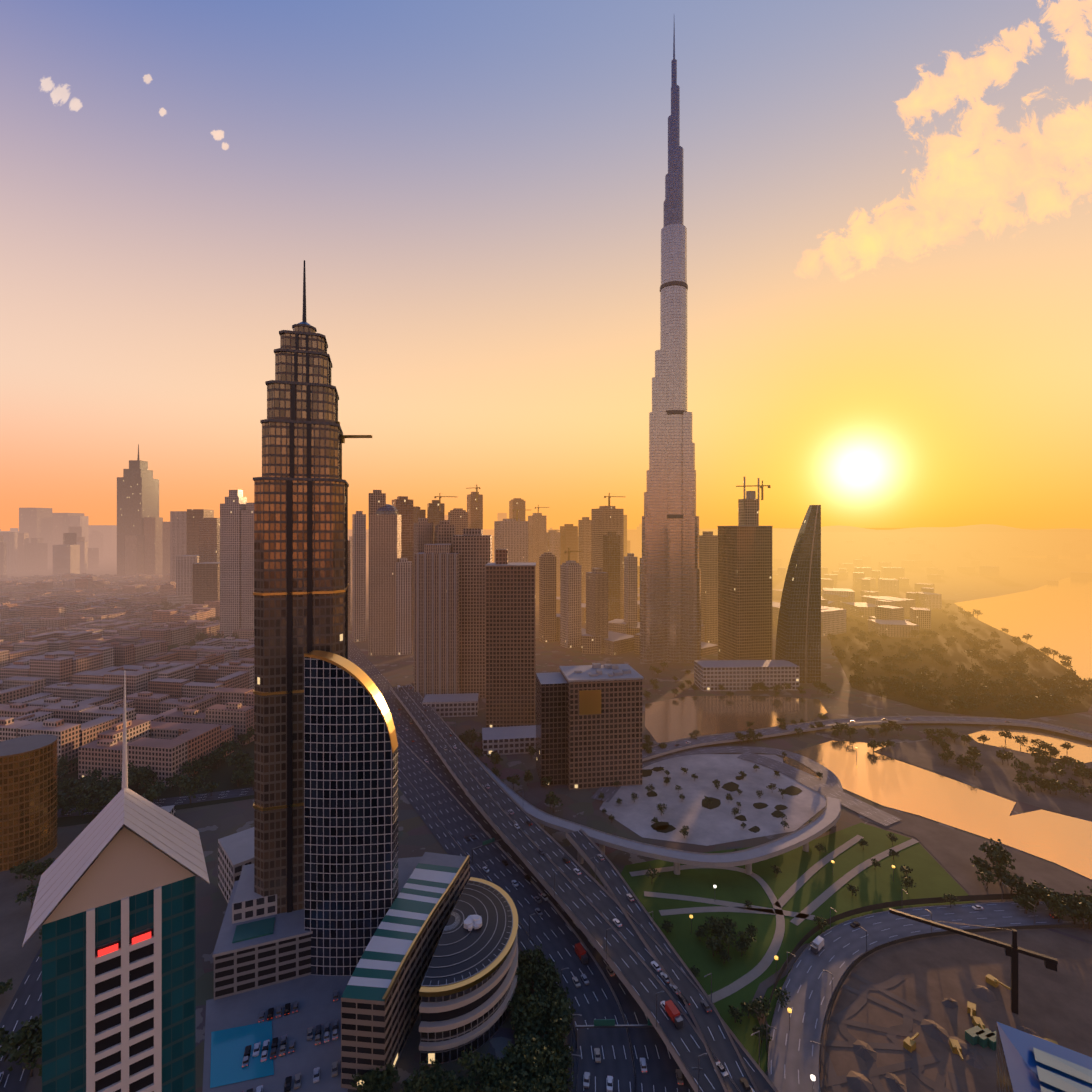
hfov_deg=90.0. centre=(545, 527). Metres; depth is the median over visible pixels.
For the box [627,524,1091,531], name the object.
hills
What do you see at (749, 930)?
tree
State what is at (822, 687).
tree
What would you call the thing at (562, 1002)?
tree
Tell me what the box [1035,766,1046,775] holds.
tree
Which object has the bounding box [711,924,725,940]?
tree
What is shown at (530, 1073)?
tree
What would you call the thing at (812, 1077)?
park lamps
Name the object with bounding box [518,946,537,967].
tree
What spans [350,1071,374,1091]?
tree
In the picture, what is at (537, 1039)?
tree
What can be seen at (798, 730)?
tree
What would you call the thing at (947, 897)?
tree
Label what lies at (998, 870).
tree
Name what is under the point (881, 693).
tree
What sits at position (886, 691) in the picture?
tree
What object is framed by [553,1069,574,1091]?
tree
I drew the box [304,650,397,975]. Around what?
curved glass building
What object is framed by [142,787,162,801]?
tree
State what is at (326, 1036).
vehicle
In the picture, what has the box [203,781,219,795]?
tree
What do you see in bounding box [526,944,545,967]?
tree
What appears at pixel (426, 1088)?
tree
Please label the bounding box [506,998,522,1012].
tree
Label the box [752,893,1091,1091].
construction site
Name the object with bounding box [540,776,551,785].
tree
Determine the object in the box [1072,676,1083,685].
tree
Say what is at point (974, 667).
tree
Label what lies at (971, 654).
tree
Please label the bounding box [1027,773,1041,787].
tree
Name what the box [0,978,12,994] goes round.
tree
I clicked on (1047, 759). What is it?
tree
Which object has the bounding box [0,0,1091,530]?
sky
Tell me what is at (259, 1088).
vehicle
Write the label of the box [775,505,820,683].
sail tower
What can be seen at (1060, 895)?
tree
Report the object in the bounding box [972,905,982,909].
vehicle
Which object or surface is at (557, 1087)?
tree
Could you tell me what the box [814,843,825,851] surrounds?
tree
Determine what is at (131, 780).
tree
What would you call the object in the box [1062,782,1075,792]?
tree
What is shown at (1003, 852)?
tree
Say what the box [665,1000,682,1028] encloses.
vehicle
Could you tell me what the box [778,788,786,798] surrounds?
tree
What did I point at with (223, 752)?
tree
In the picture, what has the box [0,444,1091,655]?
distant skyline
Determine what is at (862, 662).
tree
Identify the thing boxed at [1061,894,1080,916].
tree
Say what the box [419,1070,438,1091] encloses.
tree
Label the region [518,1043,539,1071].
tree
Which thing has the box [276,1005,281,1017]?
vehicle
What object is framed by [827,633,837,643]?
tree
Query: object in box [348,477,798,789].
towers
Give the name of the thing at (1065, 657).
tree
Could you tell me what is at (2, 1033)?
tree
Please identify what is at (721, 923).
tree
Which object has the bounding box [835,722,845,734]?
tree
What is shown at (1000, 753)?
tree
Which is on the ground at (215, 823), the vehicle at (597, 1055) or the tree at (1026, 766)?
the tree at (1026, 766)
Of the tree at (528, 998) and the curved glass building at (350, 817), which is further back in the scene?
the curved glass building at (350, 817)
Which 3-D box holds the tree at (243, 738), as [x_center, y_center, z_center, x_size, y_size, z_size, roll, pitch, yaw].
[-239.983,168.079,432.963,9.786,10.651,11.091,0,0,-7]
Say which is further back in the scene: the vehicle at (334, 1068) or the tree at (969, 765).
the tree at (969, 765)
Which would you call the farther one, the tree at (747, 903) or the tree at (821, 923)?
the tree at (747, 903)
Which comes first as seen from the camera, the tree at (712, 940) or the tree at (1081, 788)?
the tree at (712, 940)
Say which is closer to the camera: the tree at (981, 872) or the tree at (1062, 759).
the tree at (981, 872)
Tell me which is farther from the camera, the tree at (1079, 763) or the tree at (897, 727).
the tree at (897, 727)
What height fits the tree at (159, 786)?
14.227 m
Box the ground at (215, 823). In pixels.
[1,529,1091,1091]
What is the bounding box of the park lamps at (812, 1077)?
[690,747,894,1080]
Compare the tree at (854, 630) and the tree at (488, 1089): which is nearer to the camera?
the tree at (488, 1089)
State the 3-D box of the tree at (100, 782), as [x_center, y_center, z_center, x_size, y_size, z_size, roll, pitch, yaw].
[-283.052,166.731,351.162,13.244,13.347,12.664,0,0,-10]
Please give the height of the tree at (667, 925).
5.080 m
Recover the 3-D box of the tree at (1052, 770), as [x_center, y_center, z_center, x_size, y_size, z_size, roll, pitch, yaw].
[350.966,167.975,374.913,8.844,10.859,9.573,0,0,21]
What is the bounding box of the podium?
[160,805,312,999]
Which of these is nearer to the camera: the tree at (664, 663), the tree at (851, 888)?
the tree at (851, 888)
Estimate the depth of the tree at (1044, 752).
407.89 m
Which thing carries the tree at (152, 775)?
on the ground at (215, 823)
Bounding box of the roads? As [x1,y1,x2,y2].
[0,636,1091,1091]
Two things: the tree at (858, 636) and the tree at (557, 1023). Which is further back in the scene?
the tree at (858, 636)
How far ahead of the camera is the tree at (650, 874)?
265.79 m
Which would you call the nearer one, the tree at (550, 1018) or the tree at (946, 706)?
the tree at (550, 1018)
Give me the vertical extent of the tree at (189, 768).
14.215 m
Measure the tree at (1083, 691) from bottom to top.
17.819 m
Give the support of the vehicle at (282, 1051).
on the ground surfaces at (936, 970)
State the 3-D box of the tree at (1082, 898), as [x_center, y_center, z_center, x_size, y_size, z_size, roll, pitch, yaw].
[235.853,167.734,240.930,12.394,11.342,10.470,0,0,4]
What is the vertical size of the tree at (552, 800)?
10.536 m
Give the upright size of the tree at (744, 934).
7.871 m
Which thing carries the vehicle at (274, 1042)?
on the ground surfaces at (936, 970)
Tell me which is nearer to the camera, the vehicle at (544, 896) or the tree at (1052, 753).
the vehicle at (544, 896)
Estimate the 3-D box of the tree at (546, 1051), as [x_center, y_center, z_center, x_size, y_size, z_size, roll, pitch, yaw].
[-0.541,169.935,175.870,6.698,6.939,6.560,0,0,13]
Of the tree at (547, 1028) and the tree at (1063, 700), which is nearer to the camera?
the tree at (547, 1028)
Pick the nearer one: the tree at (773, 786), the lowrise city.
the tree at (773, 786)
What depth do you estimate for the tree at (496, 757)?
392.34 m
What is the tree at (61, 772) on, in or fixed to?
on the ground at (215, 823)
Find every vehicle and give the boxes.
[242,1053,249,1067]
[244,1045,250,1056]
[253,1042,259,1056]
[256,1085,262,1091]
[258,1010,265,1022]
[261,1049,267,1061]
[262,1040,268,1050]
[267,1007,273,1019]
[270,1047,276,1058]
[271,1037,277,1048]
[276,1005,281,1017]
[279,1045,285,1055]
[280,1034,286,1046]
[284,1003,290,1015]
[284,1076,291,1091]
[288,1039,294,1053]
[292,1001,298,1012]
[294,1073,300,1088]
[307,1027,312,1040]
[313,1067,319,1082]
[315,1024,320,1034]
[315,1033,320,1045]
[324,1022,329,1032]
[324,1032,329,1042]
[332,1019,337,1030]
[332,1028,337,1039]
[332,1061,337,1076]
[333,990,337,1001]
[512,880,518,886]
[524,875,531,881]
[534,896,541,903]
[535,908,542,915]
[541,893,547,900]
[572,977,580,987]
[573,868,580,874]
[575,943,587,963]
[581,974,588,984]
[583,1072,589,1087]
[594,1048,600,1062]
[606,966,614,976]
[607,1076,612,1091]
[613,918,621,926]
[626,893,633,901]
[640,1058,646,1072]
[651,961,661,971]
[660,972,669,982]
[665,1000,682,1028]
[669,983,680,994]
[676,1069,683,1084]
[678,994,688,1005]
[701,999,710,1012]
[716,1061,727,1076]
[740,1077,752,1091]
[811,935,823,953]
[850,921,859,927]
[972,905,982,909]
[1050,914,1062,918]
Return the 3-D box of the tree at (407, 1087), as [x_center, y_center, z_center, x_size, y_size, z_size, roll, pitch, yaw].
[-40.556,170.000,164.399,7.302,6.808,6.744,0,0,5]
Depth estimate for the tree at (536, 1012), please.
187.84 m
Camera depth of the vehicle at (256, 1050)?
180.13 m
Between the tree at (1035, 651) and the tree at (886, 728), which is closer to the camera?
the tree at (886, 728)
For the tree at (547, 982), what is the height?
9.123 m
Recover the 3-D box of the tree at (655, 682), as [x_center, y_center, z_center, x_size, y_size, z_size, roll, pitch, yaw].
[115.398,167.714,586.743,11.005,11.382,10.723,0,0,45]
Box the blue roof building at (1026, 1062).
[996,1021,1091,1091]
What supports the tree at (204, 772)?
on the ground at (215, 823)
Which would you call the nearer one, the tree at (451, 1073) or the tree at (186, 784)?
the tree at (451, 1073)
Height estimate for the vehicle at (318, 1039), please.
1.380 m
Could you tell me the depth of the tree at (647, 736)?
435.25 m
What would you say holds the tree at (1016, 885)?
on the ground at (215, 823)
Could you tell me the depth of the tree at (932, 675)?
616.99 m
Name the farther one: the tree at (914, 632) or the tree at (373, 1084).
the tree at (914, 632)
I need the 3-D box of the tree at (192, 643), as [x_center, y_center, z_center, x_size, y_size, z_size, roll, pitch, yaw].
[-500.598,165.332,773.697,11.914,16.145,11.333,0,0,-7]
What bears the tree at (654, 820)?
on the ground at (215, 823)
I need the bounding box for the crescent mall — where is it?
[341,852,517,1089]
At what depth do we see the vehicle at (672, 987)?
191.14 m
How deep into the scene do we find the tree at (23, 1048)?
170.84 m
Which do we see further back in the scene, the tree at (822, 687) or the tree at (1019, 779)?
the tree at (822, 687)
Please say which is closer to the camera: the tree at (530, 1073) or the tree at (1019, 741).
the tree at (530, 1073)
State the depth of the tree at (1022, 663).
635.61 m
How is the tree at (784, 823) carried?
on the ground at (215, 823)
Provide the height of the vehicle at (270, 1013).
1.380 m
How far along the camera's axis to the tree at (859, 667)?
637.89 m
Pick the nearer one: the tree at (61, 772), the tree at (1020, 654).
the tree at (61, 772)
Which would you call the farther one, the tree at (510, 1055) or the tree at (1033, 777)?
the tree at (1033, 777)
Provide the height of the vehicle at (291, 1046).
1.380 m
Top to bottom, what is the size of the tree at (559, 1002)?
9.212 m
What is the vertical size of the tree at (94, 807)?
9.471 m
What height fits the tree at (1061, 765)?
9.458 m
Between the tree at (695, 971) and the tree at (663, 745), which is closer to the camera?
the tree at (695, 971)
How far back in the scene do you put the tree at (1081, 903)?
236.14 m
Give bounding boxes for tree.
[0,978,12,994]
[0,1016,41,1064]
[0,1027,9,1050]
[6,1035,41,1076]
[9,860,31,878]
[10,1016,38,1053]
[13,883,38,908]
[14,859,45,885]
[34,858,53,876]
[38,1065,41,1076]
[57,755,70,777]
[57,766,69,778]
[57,791,63,807]
[70,757,77,766]
[80,769,101,786]
[83,802,102,816]
[90,784,104,799]
[94,780,121,798]
[95,774,117,785]
[96,789,117,807]
[101,780,117,792]
[113,771,142,789]
[129,765,152,781]
[135,777,153,791]
[136,772,156,783]
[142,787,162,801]
[151,779,168,801]
[163,602,172,607]
[165,776,177,789]
[169,773,190,795]
[178,775,205,803]
[180,758,200,776]
[189,639,195,645]
[192,760,207,773]
[195,632,209,640]
[195,767,210,781]
[198,755,217,768]
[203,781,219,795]
[207,751,223,768]
[211,632,223,637]
[211,746,229,765]
[218,740,233,760]
[221,738,241,755]
[224,751,246,769]
[231,633,238,638]
[231,767,246,781]
[234,753,252,768]
[236,732,249,745]
[242,769,253,790]
[247,726,253,742]
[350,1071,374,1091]
[364,1074,379,1091]
[365,1067,389,1089]
[376,1059,399,1089]
[400,1077,422,1091]
[406,1057,432,1091]
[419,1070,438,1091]
[419,1071,435,1091]
[430,1059,442,1078]
[438,1068,459,1091]
[455,1046,484,1076]
[463,728,477,745]
[467,733,477,747]
[472,1053,501,1079]
[473,746,483,756]
[474,733,481,742]
[479,1053,496,1074]
[480,1084,497,1091]
[484,1061,504,1086]
[486,752,502,767]
[489,1057,514,1085]
[491,767,501,776]
[496,1069,511,1089]
[497,1053,512,1072]
[499,1075,524,1091]
[501,1033,526,1069]
[502,1047,521,1073]
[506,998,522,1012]
[507,774,520,789]
[507,1044,534,1077]
[509,1013,526,1037]
[509,1066,528,1091]
[510,1005,532,1025]
[512,982,530,1003]
[513,982,532,1006]
[515,963,534,989]
[515,1038,537,1069]
[517,1078,536,1091]
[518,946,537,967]
[518,994,539,1015]
[518,1021,538,1040]
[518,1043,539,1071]
[519,1009,537,1031]
[522,998,545,1021]
[523,961,542,983]
[523,1054,545,1079]
[524,770,532,781]
[525,746,535,758]
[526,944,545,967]
[526,1032,549,1050]
[526,1045,544,1064]
[526,1070,554,1091]
[527,1061,545,1082]
[531,1042,562,1072]
[533,950,546,968]
[533,999,551,1021]
[536,1076,565,1091]
[537,960,555,974]
[539,966,559,990]
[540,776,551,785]
[541,966,562,991]
[541,988,563,1009]
[541,1012,571,1043]
[542,1066,554,1083]
[543,1044,553,1058]
[544,791,557,808]
[544,1006,558,1023]
[544,1032,563,1051]
[545,1020,560,1038]
[545,1074,564,1091]
[546,792,562,812]
[546,1048,566,1068]
[550,988,575,1014]
[550,1017,569,1038]
[550,1065,569,1091]
[551,984,568,994]
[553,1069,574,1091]
[554,996,572,1018]
[554,1005,573,1023]
[556,1051,573,1071]
[559,1043,572,1055]
[631,792,638,801]
[643,734,651,742]
[643,745,653,753]
[645,784,654,792]
[645,865,659,878]
[649,678,657,688]
[651,817,658,825]
[656,803,666,815]
[658,742,666,748]
[660,661,667,670]
[661,918,672,932]
[679,829,688,837]
[688,732,697,739]
[689,965,699,976]
[695,926,706,937]
[698,920,714,936]
[704,796,712,807]
[704,935,722,956]
[706,916,718,929]
[710,941,723,954]
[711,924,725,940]
[712,917,727,933]
[717,947,731,962]
[718,927,738,953]
[723,915,736,935]
[725,793,732,800]
[728,1005,744,1023]
[731,808,740,817]
[735,940,748,956]
[736,733,746,744]
[736,929,755,946]
[740,1000,758,1017]
[743,899,751,907]
[746,923,757,935]
[750,998,766,1019]
[751,735,759,743]
[752,1023,772,1043]
[754,996,771,1017]
[756,681,765,688]
[756,790,763,798]
[766,783,776,789]
[770,684,782,691]
[770,865,781,874]
[774,987,790,1007]
[776,718,785,723]
[778,724,787,729]
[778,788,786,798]
[779,812,786,820]
[780,819,788,829]
[784,682,791,690]
[795,727,802,737]
[812,681,823,689]
[813,915,828,932]
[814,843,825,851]
[815,772,822,778]
[817,682,826,691]
[823,687,834,697]
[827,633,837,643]
[831,646,840,651]
[831,725,841,735]
[832,649,845,661]
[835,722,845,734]
[836,653,844,661]
[842,636,851,645]
[844,727,857,739]
[846,884,858,895]
[849,627,858,633]
[849,675,859,682]
[852,653,863,659]
[853,680,863,687]
[854,664,866,670]
[855,633,864,642]
[856,659,864,665]
[857,649,868,658]
[858,838,868,849]
[859,636,869,645]
[865,727,875,735]
[866,640,881,651]
[867,661,878,670]
[867,739,877,748]
[870,858,880,866]
[875,644,882,654]
[876,689,886,699]
[877,741,886,750]
[880,723,891,731]
[884,688,891,697]
[885,739,895,746]
[886,833,897,844]
[889,849,898,859]
[891,724,903,735]
[899,865,912,875]
[901,875,915,892]
[907,673,922,686]
[908,686,927,702]
[910,630,917,638]
[913,682,927,694]
[920,671,931,678]
[923,728,935,736]
[926,671,937,677]
[926,734,939,744]
[927,631,938,642]
[930,645,944,652]
[934,678,943,687]
[934,728,948,740]
[935,658,943,668]
[935,738,950,751]
[937,753,950,764]
[940,743,950,752]
[941,659,951,669]
[942,750,953,760]
[942,892,959,907]
[943,704,951,709]
[946,636,958,642]
[948,733,959,741]
[951,627,960,635]
[952,675,965,680]
[953,696,968,713]
[954,757,966,769]
[955,669,973,677]
[956,664,966,672]
[957,679,970,687]
[960,755,977,763]
[961,735,971,744]
[964,611,973,620]
[964,648,979,662]
[965,637,976,647]
[965,749,981,757]
[966,679,981,684]
[966,761,984,774]
[967,746,980,751]
[970,663,982,670]
[970,855,995,877]
[973,609,982,618]
[973,642,985,652]
[973,655,985,663]
[975,865,998,891]
[977,735,989,744]
[977,838,1015,869]
[981,639,993,649]
[982,680,999,689]
[985,648,998,658]
[985,660,996,673]
[987,848,1011,864]
[990,631,999,639]
[990,639,1000,647]
[990,861,1011,884]
[992,659,1007,674]
[996,749,1009,764]
[998,729,1012,741]
[999,751,1014,762]
[999,870,1023,893]
[1009,654,1025,663]
[1010,638,1024,648]
[1010,656,1024,665]
[1010,670,1032,682]
[1010,758,1033,777]
[1011,892,1038,913]
[1012,661,1028,669]
[1012,880,1037,899]
[1013,664,1028,672]
[1013,735,1027,748]
[1013,774,1028,787]
[1015,886,1037,899]
[1016,652,1028,659]
[1016,770,1025,775]
[1016,893,1036,913]
[1019,879,1051,905]
[1022,634,1032,639]
[1022,647,1033,659]
[1023,683,1039,693]
[1023,695,1045,712]
[1023,784,1034,795]
[1026,745,1042,762]
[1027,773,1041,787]
[1028,648,1043,660]
[1031,738,1047,746]
[1033,654,1047,666]
[1033,689,1047,699]
[1033,887,1065,914]
[1034,676,1049,688]
[1034,755,1047,766]
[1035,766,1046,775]
[1035,781,1048,791]
[1035,887,1046,904]
[1036,747,1048,755]
[1037,679,1051,689]
[1039,765,1048,775]
[1039,778,1053,790]
[1040,648,1049,654]
[1040,755,1053,765]
[1045,743,1055,749]
[1045,779,1066,794]
[1045,782,1056,793]
[1047,901,1069,921]
[1048,649,1060,658]
[1048,750,1058,756]
[1048,765,1065,779]
[1049,891,1070,903]
[1051,692,1072,704]
[1052,675,1066,682]
[1052,760,1067,769]
[1058,655,1071,661]
[1058,679,1075,686]
[1058,756,1068,764]
[1060,660,1072,667]
[1061,675,1076,683]
[1061,741,1073,752]
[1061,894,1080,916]
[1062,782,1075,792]
[1064,667,1075,673]
[1064,901,1086,923]
[1065,671,1077,677]
[1065,686,1082,697]
[1067,757,1087,776]
[1067,778,1078,785]
[1067,890,1091,918]
[1069,685,1090,700]
[1069,905,1091,929]
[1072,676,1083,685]
[1072,767,1090,783]
[1073,785,1088,798]
[1075,900,1091,928]
[1081,678,1091,690]
[1083,767,1091,779]
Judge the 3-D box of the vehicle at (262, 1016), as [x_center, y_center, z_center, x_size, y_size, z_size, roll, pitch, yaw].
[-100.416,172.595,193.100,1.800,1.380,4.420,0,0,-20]
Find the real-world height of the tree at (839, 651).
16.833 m
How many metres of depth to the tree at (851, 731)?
445.23 m
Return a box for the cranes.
[337,422,1057,1013]
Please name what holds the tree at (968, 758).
on the ground at (215, 823)
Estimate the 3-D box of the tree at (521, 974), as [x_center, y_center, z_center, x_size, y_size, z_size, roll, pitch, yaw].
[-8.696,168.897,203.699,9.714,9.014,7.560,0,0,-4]
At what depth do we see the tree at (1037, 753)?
401.25 m
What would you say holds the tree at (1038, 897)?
on the ground at (215, 823)
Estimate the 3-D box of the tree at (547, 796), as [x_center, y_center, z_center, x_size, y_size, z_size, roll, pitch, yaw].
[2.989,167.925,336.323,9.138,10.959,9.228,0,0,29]
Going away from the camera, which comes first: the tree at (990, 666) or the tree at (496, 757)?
the tree at (496, 757)
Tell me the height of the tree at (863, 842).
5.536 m
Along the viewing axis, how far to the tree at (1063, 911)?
238.59 m
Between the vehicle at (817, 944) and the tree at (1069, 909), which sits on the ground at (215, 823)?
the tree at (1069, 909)
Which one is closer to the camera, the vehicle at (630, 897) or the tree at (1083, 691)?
the vehicle at (630, 897)
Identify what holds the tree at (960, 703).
on the ground at (215, 823)
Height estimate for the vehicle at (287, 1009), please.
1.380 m
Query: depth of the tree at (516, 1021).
185.45 m
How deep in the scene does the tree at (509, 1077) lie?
167.99 m
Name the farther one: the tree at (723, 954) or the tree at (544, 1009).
the tree at (723, 954)
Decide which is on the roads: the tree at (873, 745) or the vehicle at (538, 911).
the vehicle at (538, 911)
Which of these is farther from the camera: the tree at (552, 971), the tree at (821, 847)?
the tree at (821, 847)
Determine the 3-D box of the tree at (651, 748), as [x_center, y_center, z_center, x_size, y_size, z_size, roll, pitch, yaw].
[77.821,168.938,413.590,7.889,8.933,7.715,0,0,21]
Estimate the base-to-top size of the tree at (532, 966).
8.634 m
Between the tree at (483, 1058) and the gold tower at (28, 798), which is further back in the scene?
the gold tower at (28, 798)
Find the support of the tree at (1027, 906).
on the ground at (215, 823)
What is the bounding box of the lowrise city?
[0,573,253,785]
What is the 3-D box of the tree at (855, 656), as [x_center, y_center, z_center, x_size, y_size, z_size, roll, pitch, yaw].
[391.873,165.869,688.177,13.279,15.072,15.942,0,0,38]
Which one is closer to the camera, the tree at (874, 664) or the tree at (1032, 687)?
the tree at (1032, 687)
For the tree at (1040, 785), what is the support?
on the ground at (215, 823)
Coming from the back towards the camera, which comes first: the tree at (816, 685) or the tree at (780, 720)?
the tree at (816, 685)
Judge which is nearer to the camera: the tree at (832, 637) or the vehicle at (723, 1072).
the vehicle at (723, 1072)
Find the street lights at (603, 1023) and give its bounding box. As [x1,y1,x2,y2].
[387,683,1034,1091]
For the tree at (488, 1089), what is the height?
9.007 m
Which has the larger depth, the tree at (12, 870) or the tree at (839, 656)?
the tree at (839, 656)
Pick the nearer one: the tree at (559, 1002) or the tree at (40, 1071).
the tree at (40, 1071)
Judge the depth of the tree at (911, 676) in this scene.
592.24 m
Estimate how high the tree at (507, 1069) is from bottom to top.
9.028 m
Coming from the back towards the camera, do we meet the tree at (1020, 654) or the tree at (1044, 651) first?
the tree at (1044, 651)
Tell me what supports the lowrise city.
on the ground at (215, 823)
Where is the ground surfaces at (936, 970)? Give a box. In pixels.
[0,554,1091,1091]
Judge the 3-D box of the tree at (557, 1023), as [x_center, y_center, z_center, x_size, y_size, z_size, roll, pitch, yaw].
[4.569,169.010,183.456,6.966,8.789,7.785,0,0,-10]
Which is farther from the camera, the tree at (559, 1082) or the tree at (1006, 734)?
the tree at (1006, 734)
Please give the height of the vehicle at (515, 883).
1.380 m
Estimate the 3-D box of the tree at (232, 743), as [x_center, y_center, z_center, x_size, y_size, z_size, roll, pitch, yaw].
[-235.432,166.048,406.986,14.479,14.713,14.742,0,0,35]
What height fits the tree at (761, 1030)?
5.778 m
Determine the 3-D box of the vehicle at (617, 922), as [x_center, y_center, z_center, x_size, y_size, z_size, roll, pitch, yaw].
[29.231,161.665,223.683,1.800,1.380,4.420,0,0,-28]
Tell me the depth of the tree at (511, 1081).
162.71 m
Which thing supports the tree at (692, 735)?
on the ground at (215, 823)
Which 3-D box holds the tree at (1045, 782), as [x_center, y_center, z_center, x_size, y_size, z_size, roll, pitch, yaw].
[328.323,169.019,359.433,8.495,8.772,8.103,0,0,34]
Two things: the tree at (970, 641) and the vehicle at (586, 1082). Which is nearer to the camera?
the vehicle at (586, 1082)
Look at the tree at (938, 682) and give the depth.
577.03 m
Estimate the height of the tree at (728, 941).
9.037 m
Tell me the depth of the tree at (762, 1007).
191.19 m
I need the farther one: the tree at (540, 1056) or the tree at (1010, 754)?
the tree at (1010, 754)
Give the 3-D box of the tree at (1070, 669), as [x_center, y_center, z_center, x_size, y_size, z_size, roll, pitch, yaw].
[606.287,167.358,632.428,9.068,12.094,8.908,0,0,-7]
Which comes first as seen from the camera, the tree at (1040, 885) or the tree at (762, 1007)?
the tree at (762, 1007)
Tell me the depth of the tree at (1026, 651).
717.54 m
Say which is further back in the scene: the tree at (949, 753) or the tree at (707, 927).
the tree at (949, 753)
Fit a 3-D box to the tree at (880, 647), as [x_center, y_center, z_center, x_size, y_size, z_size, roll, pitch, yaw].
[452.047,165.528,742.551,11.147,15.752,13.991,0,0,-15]
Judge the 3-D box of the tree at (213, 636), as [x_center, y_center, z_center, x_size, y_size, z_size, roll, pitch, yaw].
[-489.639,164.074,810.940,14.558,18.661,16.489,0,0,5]
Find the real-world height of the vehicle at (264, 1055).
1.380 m
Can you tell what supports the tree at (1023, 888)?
on the ground at (215, 823)
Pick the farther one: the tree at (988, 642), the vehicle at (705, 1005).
the tree at (988, 642)
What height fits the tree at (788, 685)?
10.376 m
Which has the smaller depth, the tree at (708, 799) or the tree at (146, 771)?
the tree at (708, 799)
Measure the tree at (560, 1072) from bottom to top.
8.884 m
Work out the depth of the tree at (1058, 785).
353.88 m
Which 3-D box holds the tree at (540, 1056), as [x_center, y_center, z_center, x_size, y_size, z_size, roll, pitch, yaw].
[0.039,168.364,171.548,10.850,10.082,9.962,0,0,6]
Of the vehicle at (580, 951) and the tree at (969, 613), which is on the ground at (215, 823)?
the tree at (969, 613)
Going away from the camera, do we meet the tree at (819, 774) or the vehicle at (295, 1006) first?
the vehicle at (295, 1006)
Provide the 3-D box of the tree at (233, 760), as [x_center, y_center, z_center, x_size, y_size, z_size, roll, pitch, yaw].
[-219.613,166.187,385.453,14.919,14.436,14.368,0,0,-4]
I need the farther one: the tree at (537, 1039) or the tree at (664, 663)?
the tree at (664, 663)
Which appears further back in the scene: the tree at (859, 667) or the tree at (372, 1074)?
the tree at (859, 667)
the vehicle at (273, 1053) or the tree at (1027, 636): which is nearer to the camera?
the vehicle at (273, 1053)
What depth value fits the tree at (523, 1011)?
186.82 m
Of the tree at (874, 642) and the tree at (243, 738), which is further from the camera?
the tree at (874, 642)
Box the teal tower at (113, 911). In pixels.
[22,670,209,1091]
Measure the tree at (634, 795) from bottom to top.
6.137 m
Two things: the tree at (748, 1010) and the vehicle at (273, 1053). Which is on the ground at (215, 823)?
the tree at (748, 1010)
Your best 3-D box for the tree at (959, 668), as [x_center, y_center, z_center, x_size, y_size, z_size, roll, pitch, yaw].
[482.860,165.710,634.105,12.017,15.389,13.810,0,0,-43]
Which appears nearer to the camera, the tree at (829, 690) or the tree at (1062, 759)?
the tree at (1062, 759)
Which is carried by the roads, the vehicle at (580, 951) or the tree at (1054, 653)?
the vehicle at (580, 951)
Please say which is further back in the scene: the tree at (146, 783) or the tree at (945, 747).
the tree at (945, 747)
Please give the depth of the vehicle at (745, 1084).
157.31 m
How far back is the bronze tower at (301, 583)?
223.53 m
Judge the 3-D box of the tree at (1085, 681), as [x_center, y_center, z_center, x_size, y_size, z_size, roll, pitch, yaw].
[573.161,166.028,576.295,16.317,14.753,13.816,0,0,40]
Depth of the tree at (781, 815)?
322.93 m
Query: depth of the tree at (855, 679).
597.05 m
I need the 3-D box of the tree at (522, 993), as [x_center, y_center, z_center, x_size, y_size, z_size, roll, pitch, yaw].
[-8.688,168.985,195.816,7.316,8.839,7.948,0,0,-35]
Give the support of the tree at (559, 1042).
on the ground at (215, 823)
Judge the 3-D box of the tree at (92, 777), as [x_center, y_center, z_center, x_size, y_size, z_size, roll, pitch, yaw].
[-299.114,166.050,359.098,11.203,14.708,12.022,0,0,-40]
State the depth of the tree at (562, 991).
199.12 m
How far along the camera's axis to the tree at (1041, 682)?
575.61 m
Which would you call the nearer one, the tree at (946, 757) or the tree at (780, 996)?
the tree at (780, 996)
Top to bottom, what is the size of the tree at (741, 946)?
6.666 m
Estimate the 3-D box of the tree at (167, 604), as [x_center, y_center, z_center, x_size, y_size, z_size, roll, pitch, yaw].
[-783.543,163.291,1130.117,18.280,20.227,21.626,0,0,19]
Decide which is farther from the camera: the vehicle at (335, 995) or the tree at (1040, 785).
the tree at (1040, 785)
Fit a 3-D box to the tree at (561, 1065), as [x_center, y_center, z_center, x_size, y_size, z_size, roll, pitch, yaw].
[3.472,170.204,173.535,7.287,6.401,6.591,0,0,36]
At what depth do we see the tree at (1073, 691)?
538.82 m
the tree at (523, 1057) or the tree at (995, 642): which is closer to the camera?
the tree at (523, 1057)
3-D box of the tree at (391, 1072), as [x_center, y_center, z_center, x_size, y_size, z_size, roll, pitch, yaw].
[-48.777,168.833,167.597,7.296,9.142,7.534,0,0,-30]
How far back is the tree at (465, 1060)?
170.40 m
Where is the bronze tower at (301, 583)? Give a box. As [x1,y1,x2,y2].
[253,260,348,913]
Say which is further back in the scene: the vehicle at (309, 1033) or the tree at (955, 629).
the tree at (955, 629)
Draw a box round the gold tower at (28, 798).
[0,734,56,871]

